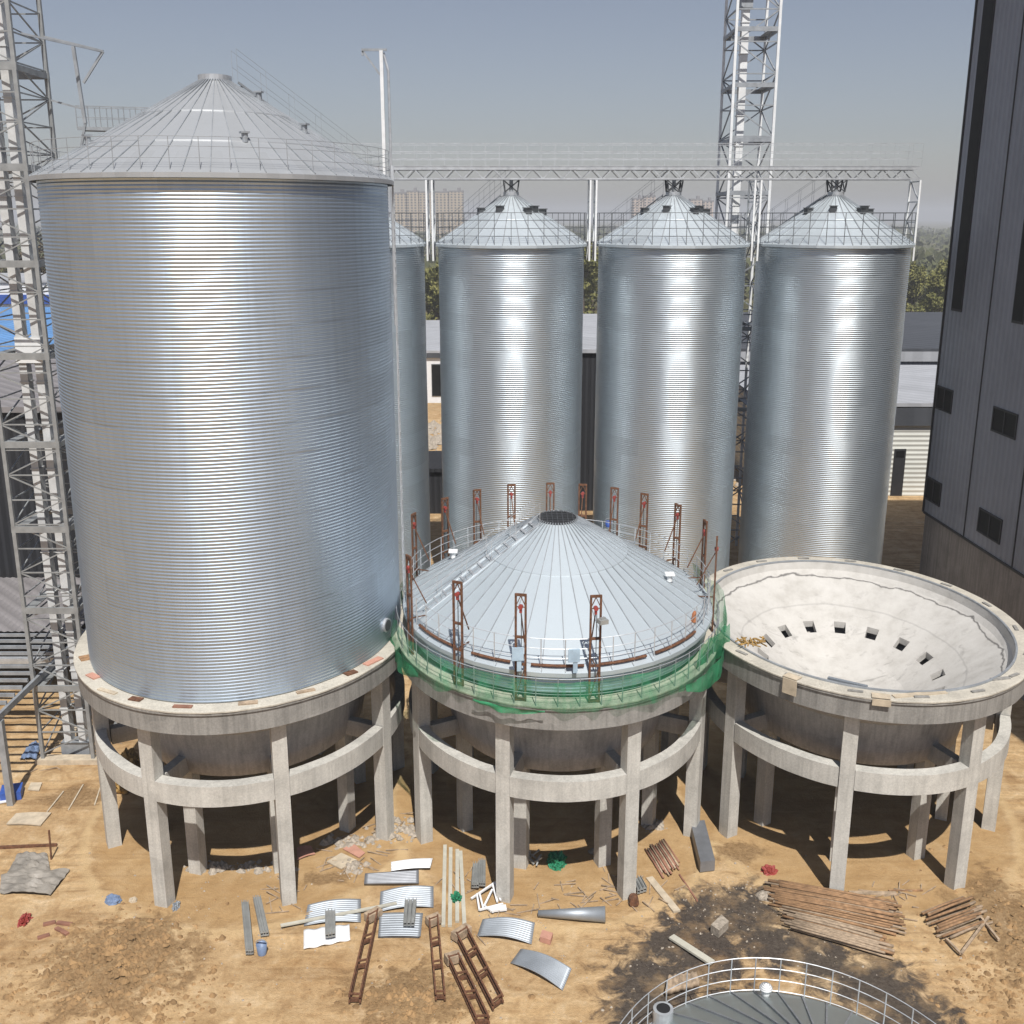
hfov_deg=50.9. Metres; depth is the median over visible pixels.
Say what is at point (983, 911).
timber pole
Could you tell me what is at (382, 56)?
hoist post
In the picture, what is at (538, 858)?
tubular scrap
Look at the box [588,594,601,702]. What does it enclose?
jack mast
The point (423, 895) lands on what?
corrugated sheet
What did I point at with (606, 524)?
bucket
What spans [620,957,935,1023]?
railing
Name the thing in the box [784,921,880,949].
timber pole
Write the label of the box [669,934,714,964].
pale rail
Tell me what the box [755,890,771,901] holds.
pale boulder
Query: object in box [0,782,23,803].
blue box
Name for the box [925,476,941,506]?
window
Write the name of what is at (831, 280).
grain silo
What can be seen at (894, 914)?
timber pole
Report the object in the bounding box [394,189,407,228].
apartment block
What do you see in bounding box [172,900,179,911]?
white bag
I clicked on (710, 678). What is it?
safety net
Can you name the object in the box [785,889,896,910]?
timber pole
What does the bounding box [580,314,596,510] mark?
warehouse
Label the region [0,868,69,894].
plastic film
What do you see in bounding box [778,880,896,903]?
timber pole
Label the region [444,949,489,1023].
fallen mast
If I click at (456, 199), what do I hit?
apartment block
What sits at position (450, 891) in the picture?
pale rail
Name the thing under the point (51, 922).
brown plank
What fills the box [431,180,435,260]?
trestle
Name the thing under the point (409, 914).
channel bundle
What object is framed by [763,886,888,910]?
timber pole
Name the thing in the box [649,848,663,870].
rebar rod
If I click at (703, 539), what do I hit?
jack mast
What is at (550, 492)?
jack mast
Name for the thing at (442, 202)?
apartment block
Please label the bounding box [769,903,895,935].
timber pole
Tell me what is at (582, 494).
jack mast
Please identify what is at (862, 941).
timber pole
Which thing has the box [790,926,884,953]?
timber pole
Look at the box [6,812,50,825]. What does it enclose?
pale board
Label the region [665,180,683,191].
spout frame
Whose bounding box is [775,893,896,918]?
timber pole
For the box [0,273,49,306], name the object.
warehouse
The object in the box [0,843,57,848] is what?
dark bar
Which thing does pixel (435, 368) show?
window
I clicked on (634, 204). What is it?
apartment block
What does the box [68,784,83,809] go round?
thin stick
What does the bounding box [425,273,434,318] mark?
poplar tree
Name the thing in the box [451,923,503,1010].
fallen mast
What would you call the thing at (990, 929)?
timber stick
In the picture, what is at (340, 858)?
pale board
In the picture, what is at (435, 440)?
scrap heap
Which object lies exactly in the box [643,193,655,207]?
apartment block
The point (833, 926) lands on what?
timber pole
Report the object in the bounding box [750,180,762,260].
trestle
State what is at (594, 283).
poplar tree
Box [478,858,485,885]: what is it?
channel bundle
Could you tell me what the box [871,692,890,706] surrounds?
plywood strip
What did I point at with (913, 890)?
timber stick
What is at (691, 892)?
thin rod
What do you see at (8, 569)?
warehouse
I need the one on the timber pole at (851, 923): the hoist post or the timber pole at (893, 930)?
the timber pole at (893, 930)
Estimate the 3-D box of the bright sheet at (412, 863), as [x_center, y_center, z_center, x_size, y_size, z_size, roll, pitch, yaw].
[-4.130,14.531,44.461,1.755,0.141,0.683,-2,16,-8]
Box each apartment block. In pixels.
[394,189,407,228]
[406,188,419,233]
[419,189,431,237]
[435,188,448,237]
[449,188,463,231]
[631,195,643,217]
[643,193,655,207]
[689,196,702,205]
[702,197,713,216]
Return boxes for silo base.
[73,591,406,907]
[397,611,716,902]
[703,557,1023,890]
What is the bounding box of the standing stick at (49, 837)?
[48,830,51,859]
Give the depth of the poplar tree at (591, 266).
209.67 m
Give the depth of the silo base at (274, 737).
41.86 m
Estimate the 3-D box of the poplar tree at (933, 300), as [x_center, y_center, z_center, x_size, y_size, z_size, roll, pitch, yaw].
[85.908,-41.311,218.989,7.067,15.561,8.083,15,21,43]
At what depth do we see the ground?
42.52 m
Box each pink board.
[297,845,314,859]
[343,844,364,857]
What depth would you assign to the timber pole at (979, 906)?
41.23 m
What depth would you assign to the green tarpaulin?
44.58 m
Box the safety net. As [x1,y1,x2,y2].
[390,568,729,713]
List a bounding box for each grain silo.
[28,50,404,702]
[388,212,430,590]
[435,170,586,557]
[593,171,749,583]
[738,171,915,563]
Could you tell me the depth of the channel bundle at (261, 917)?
40.98 m
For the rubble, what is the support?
on the ground
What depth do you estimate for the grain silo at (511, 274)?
67.27 m
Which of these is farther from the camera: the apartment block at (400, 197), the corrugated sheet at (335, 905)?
the apartment block at (400, 197)
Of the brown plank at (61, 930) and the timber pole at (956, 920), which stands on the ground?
the brown plank at (61, 930)
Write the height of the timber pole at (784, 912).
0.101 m
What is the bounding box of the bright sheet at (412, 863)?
[391,858,432,870]
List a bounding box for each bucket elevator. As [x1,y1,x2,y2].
[0,1,94,753]
[730,0,752,234]
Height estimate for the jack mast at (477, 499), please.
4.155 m
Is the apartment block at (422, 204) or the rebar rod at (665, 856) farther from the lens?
the apartment block at (422, 204)
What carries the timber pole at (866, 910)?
on the timber pole
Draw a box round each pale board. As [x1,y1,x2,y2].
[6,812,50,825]
[28,782,41,790]
[327,853,356,869]
[891,691,947,697]
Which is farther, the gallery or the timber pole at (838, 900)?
the gallery
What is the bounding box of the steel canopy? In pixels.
[0,577,90,805]
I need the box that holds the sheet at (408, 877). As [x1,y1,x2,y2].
[364,870,418,884]
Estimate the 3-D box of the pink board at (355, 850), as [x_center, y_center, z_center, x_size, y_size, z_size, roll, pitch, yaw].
[-6.620,14.357,45.645,1.035,0.045,0.559,13,20,38]
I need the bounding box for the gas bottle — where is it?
[691,611,695,622]
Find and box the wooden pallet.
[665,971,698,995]
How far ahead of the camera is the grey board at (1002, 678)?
41.24 m
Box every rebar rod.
[647,848,662,872]
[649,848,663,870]
[655,844,670,868]
[656,843,673,869]
[658,842,675,868]
[661,839,679,866]
[663,839,679,862]
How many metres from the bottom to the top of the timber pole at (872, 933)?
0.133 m
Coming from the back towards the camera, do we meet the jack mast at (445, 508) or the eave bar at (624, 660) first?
the jack mast at (445, 508)
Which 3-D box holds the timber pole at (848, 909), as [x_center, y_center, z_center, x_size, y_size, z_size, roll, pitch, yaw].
[12.479,15.275,41.546,5.022,0.125,0.145,5,16,19]
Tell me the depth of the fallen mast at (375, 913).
38.96 m
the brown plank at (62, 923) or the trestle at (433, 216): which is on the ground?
the brown plank at (62, 923)
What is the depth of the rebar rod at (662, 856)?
45.01 m
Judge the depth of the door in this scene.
103.08 m
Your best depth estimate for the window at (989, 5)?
64.66 m
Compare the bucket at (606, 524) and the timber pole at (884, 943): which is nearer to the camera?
the timber pole at (884, 943)
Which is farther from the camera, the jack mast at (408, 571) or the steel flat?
the jack mast at (408, 571)
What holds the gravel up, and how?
on the ground
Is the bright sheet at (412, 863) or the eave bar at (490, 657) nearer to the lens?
the eave bar at (490, 657)
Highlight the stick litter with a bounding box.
[10,715,935,945]
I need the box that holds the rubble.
[183,816,667,876]
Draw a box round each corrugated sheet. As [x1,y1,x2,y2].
[304,899,360,925]
[378,912,422,937]
[379,885,433,910]
[477,917,534,943]
[510,949,571,990]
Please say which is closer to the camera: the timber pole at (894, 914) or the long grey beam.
the timber pole at (894, 914)
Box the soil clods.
[0,836,1023,1023]
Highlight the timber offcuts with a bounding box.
[735,636,766,647]
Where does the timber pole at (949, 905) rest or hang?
on the timber pole at (974, 901)
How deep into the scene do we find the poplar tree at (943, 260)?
256.08 m
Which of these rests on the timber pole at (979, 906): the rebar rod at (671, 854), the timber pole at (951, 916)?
the timber pole at (951, 916)
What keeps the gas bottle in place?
on the unfinished silo at (558, 567)
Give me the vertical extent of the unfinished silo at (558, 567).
5.299 m
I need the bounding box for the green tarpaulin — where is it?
[546,850,567,870]
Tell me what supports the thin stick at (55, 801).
on the ground
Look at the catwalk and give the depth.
51.14 m
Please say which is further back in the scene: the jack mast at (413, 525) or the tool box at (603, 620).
the jack mast at (413, 525)
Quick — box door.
[890,449,905,495]
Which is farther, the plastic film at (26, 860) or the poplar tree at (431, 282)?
the poplar tree at (431, 282)
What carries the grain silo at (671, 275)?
on the ground
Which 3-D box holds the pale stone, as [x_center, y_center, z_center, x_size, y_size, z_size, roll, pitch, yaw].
[-14.914,15.226,42.315,0.340,0.160,0.345,0,15,0]
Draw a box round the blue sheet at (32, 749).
[20,741,39,758]
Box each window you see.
[431,364,440,395]
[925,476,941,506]
[935,385,953,413]
[951,0,995,311]
[976,507,1002,544]
[990,406,1018,439]
[1011,221,1023,324]
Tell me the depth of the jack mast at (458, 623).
40.14 m
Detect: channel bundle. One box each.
[241,900,253,954]
[253,895,268,936]
[325,909,334,937]
[403,897,416,925]
[471,861,480,887]
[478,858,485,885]
[636,875,646,893]
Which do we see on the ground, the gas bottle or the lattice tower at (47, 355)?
the lattice tower at (47, 355)
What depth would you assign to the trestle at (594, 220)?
69.22 m
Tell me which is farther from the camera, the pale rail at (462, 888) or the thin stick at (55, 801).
the thin stick at (55, 801)
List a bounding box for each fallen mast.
[348,906,382,1003]
[425,912,445,1000]
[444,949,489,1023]
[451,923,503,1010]
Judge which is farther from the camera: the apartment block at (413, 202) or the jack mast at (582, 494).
the apartment block at (413, 202)
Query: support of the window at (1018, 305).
in the building
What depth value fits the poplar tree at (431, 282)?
212.78 m
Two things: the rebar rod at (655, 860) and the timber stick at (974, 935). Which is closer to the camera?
the timber stick at (974, 935)
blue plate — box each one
[512,647,523,670]
[568,649,579,672]
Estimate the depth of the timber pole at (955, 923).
40.38 m
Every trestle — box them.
[425,180,430,260]
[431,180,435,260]
[586,180,591,260]
[592,180,597,260]
[745,180,756,260]
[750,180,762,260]
[904,180,921,260]
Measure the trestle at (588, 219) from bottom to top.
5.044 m
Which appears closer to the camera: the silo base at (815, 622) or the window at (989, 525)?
the silo base at (815, 622)
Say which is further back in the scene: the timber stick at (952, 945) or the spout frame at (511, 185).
the spout frame at (511, 185)
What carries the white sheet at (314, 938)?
on the ground
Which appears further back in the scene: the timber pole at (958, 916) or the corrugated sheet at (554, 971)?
the timber pole at (958, 916)
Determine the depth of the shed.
97.10 m
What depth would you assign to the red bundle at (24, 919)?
41.06 m
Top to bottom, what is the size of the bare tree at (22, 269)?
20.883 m
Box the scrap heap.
[428,420,742,485]
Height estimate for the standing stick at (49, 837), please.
1.354 m
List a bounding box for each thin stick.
[47,791,63,811]
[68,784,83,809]
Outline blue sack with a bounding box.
[104,893,121,905]
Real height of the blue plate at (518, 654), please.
0.920 m
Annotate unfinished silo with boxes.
[403,499,712,692]
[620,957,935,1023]
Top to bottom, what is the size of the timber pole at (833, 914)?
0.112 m
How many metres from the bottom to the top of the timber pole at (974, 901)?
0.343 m
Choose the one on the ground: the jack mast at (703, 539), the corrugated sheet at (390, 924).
the corrugated sheet at (390, 924)
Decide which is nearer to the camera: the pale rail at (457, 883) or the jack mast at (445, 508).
the pale rail at (457, 883)
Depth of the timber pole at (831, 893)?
42.34 m
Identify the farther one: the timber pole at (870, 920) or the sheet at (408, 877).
the sheet at (408, 877)
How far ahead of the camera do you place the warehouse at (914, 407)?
103.14 m
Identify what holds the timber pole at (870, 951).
on the ground
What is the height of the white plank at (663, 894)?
0.106 m
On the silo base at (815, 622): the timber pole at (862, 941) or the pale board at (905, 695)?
the pale board at (905, 695)
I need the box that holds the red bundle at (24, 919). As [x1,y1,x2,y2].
[17,912,32,927]
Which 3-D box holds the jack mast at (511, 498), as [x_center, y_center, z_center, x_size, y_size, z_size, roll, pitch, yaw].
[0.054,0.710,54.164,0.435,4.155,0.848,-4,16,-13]
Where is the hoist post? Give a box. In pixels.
[361,48,395,324]
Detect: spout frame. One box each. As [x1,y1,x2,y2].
[503,180,519,191]
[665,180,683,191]
[826,180,847,191]
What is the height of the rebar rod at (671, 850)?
0.095 m
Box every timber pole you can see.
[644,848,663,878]
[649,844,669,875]
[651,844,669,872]
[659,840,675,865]
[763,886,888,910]
[764,881,778,884]
[764,888,904,917]
[768,879,901,907]
[769,893,903,922]
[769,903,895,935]
[771,896,893,923]
[773,892,884,910]
[774,898,905,925]
[775,892,893,916]
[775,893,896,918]
[775,901,889,928]
[777,887,882,905]
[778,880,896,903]
[778,900,892,926]
[779,883,885,904]
[779,908,873,931]
[779,911,882,936]
[780,885,893,907]
[782,905,905,933]
[782,914,888,942]
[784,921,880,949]
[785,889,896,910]
[786,919,894,951]
[787,913,879,940]
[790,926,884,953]
[791,928,893,959]
[792,920,878,944]
[794,918,893,947]
[796,913,881,937]
[800,925,867,944]
[818,905,890,920]
[853,915,905,929]
[881,949,893,954]
[922,897,964,914]
[925,900,975,921]
[925,903,969,920]
[927,896,973,916]
[931,906,976,924]
[935,915,976,932]
[936,909,987,928]
[936,920,981,937]
[937,910,973,925]
[938,912,981,927]
[939,904,982,918]
[940,916,980,932]
[941,920,983,937]
[949,924,980,938]
[954,921,992,937]
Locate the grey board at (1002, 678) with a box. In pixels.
[992,676,1010,680]
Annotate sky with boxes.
[0,0,974,220]
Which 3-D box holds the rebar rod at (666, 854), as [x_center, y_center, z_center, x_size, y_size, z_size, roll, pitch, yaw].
[6.503,14.407,45.166,0.093,0.106,1.905,-4,16,-13]
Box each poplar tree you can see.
[425,261,439,319]
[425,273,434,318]
[583,241,598,313]
[585,256,597,309]
[585,267,597,312]
[905,261,927,311]
[914,270,945,311]
[926,262,946,311]
[937,258,947,307]
[937,260,947,311]
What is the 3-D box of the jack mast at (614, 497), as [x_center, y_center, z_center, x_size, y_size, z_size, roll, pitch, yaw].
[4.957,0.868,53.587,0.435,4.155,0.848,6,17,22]
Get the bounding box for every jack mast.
[405,554,426,654]
[411,512,429,580]
[441,497,455,559]
[452,580,468,685]
[473,489,483,543]
[507,484,515,526]
[515,593,526,700]
[546,482,554,510]
[578,484,586,518]
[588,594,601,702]
[609,487,618,535]
[635,493,648,550]
[664,503,681,567]
[687,519,707,588]
[696,536,718,631]
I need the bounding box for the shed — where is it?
[429,451,442,513]
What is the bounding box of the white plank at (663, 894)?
[646,876,679,912]
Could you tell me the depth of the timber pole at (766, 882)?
43.09 m
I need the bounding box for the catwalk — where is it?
[75,105,148,131]
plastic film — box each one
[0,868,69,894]
[7,851,49,872]
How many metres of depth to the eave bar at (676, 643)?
41.02 m
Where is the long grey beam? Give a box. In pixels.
[691,820,714,871]
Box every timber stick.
[849,890,897,895]
[888,889,922,891]
[945,938,960,954]
[960,916,989,954]
[978,915,999,940]
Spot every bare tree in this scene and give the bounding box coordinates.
[18,249,45,272]
[37,234,45,272]
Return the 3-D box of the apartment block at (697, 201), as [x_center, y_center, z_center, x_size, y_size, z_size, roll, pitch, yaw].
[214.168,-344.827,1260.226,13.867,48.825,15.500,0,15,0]
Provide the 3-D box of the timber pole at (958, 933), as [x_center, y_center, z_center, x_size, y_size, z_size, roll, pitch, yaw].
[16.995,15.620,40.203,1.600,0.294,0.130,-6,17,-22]
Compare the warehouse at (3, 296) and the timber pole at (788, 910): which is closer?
the timber pole at (788, 910)
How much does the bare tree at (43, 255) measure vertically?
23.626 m
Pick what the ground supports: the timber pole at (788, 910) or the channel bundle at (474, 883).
the channel bundle at (474, 883)
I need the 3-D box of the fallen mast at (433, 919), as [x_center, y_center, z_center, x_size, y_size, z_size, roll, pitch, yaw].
[-2.667,15.951,38.888,0.627,0.442,4.627,-2,16,-8]
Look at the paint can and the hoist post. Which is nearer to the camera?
the paint can
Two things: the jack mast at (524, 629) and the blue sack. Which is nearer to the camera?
the jack mast at (524, 629)
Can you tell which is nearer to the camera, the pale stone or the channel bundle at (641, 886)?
the pale stone
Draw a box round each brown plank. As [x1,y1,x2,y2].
[37,933,49,939]
[43,920,55,926]
[54,926,68,935]
[56,920,72,925]
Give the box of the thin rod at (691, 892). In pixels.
[679,874,697,901]
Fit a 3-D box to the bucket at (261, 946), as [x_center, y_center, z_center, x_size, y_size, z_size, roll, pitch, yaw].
[-9.135,15.850,39.254,0.432,0.619,0.390,0,15,0]
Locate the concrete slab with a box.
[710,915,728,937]
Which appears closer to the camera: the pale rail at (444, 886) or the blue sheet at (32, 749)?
the pale rail at (444, 886)
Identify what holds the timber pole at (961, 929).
on the timber pole at (958, 933)
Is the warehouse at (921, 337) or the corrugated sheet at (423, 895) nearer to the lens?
the corrugated sheet at (423, 895)
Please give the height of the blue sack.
0.293 m
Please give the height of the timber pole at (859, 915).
0.101 m
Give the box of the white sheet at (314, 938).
[304,924,349,948]
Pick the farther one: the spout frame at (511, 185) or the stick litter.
the spout frame at (511, 185)
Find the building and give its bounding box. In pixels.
[919,0,1023,699]
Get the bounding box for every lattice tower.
[0,0,117,765]
[715,0,782,545]
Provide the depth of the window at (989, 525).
63.24 m
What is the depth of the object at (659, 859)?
44.82 m
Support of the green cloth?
on the pale rail at (457, 883)
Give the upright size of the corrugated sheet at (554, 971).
0.256 m
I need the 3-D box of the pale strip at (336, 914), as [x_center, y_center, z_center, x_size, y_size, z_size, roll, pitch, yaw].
[-6.611,15.426,41.264,4.460,0.084,0.140,-5,16,-18]
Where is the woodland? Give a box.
[0,224,951,305]
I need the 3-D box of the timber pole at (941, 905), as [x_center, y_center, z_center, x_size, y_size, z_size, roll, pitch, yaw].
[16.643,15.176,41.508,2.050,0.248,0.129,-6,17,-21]
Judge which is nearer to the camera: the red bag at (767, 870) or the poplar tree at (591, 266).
the red bag at (767, 870)
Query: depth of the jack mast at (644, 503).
52.47 m
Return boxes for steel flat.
[827,676,867,686]
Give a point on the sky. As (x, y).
(462, 71)
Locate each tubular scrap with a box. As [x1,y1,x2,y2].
[471,881,506,912]
[528,849,541,865]
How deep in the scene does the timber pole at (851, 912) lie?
41.37 m
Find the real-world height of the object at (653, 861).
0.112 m
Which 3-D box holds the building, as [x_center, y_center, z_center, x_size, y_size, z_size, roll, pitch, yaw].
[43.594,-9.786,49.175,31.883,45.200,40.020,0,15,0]
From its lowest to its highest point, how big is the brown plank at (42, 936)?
0.097 m
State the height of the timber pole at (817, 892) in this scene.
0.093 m
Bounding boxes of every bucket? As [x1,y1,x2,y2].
[256,939,266,956]
[605,518,611,526]
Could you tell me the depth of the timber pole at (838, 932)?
40.02 m
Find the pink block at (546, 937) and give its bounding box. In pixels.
[540,930,552,944]
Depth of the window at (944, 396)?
69.13 m
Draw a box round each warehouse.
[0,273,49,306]
[0,307,55,358]
[0,359,85,646]
[426,320,440,402]
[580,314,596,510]
[735,365,936,495]
[740,312,942,364]
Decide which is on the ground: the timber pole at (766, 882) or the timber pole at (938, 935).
the timber pole at (938, 935)
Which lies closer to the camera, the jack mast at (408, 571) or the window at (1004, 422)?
the jack mast at (408, 571)
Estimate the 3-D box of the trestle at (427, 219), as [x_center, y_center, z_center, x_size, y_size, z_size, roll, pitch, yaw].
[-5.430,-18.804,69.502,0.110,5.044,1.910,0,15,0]
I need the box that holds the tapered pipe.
[538,906,605,922]
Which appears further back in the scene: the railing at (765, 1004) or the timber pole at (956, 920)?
the timber pole at (956, 920)
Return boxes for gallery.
[335,143,923,179]
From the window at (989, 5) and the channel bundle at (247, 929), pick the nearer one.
the channel bundle at (247, 929)
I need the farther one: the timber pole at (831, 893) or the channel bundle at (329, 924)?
the timber pole at (831, 893)
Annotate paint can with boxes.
[628,893,638,906]
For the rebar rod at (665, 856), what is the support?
on the rebar rod
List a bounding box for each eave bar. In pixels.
[418,624,452,646]
[471,651,510,662]
[531,663,583,667]
[601,654,646,665]
[655,630,695,653]
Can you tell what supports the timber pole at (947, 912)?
on the ground
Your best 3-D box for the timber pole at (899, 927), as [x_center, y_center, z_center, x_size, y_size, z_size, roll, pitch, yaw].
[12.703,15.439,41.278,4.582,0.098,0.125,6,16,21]
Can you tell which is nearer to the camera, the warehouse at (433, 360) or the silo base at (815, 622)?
the silo base at (815, 622)
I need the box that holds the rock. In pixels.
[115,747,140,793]
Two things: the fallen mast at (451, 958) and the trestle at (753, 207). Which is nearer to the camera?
the fallen mast at (451, 958)
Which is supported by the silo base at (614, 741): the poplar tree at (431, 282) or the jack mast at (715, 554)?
the jack mast at (715, 554)
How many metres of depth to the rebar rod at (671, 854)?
45.28 m
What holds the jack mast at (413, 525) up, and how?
on the silo base at (614, 741)
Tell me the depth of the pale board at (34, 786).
50.74 m
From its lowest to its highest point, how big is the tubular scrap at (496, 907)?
0.272 m
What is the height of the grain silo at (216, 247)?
23.275 m
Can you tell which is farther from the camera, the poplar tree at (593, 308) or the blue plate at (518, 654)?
the poplar tree at (593, 308)
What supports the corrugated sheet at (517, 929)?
on the ground
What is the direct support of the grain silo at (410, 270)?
on the ground
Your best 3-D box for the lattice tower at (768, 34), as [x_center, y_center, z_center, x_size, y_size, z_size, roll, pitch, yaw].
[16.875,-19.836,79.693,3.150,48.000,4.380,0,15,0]
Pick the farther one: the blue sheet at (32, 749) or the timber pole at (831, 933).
the blue sheet at (32, 749)
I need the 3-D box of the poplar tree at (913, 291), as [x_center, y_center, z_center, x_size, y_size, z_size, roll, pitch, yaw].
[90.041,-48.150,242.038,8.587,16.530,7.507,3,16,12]
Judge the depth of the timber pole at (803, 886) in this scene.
42.36 m
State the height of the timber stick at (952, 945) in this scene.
0.100 m
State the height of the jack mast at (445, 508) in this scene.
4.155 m
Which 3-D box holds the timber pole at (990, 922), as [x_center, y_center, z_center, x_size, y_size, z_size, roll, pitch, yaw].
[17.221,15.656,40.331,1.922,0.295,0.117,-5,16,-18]
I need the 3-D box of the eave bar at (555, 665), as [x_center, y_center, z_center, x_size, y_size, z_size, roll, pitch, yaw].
[1.654,5.582,39.146,1.942,0.104,0.208,1,15,3]
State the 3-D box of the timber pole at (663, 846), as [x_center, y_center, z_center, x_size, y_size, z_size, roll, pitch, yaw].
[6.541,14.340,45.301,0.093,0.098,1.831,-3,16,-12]
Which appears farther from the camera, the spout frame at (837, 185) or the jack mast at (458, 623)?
the spout frame at (837, 185)
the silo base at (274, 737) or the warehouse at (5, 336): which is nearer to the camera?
the silo base at (274, 737)
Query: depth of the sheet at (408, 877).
43.58 m
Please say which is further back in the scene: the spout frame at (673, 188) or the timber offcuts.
the spout frame at (673, 188)
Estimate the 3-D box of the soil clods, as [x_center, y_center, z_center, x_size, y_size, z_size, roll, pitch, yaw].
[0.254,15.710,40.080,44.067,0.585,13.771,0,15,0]
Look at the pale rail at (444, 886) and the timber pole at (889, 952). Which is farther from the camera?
the pale rail at (444, 886)
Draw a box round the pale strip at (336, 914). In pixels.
[280,902,396,926]
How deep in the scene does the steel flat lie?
40.97 m
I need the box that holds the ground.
[0,221,1023,1023]
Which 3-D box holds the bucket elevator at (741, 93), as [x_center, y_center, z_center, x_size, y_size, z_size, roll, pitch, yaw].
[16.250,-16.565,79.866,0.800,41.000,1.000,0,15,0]
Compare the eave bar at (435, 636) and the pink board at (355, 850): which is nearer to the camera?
the eave bar at (435, 636)
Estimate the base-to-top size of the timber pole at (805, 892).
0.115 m
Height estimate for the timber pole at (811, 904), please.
0.090 m
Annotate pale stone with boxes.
[128,896,137,902]
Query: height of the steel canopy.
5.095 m
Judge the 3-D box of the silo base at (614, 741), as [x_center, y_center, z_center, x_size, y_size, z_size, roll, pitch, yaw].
[1.937,9.133,48.492,13.980,9.073,17.482,0,15,0]
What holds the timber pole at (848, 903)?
on the timber pole
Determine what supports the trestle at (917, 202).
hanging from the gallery
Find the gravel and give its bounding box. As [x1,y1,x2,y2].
[58,814,1006,1021]
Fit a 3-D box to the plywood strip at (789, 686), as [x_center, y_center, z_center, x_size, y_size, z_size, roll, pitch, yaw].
[10.790,6.646,41.464,0.478,0.660,0.655,-14,21,-42]
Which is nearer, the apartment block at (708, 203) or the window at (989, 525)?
the window at (989, 525)
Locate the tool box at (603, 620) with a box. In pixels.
[597,616,608,624]
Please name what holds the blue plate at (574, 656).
attached to the unfinished silo at (558, 567)
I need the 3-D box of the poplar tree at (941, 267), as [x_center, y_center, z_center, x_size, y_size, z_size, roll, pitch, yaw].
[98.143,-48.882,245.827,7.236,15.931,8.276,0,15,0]
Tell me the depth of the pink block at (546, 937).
39.91 m
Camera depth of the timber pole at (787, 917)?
40.57 m
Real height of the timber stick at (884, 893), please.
0.064 m
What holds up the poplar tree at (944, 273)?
on the ground
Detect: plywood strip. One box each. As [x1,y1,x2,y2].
[782,672,801,696]
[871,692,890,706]
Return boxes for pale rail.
[441,845,446,926]
[448,847,452,926]
[455,849,458,922]
[459,851,465,923]
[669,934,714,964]
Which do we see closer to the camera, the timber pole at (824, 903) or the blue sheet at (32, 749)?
the timber pole at (824, 903)
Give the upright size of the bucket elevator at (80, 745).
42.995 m
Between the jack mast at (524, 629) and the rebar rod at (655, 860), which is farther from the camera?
the rebar rod at (655, 860)
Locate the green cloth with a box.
[450,891,461,902]
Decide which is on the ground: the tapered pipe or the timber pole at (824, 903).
the tapered pipe
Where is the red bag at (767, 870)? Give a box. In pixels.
[761,864,777,875]
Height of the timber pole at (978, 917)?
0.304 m

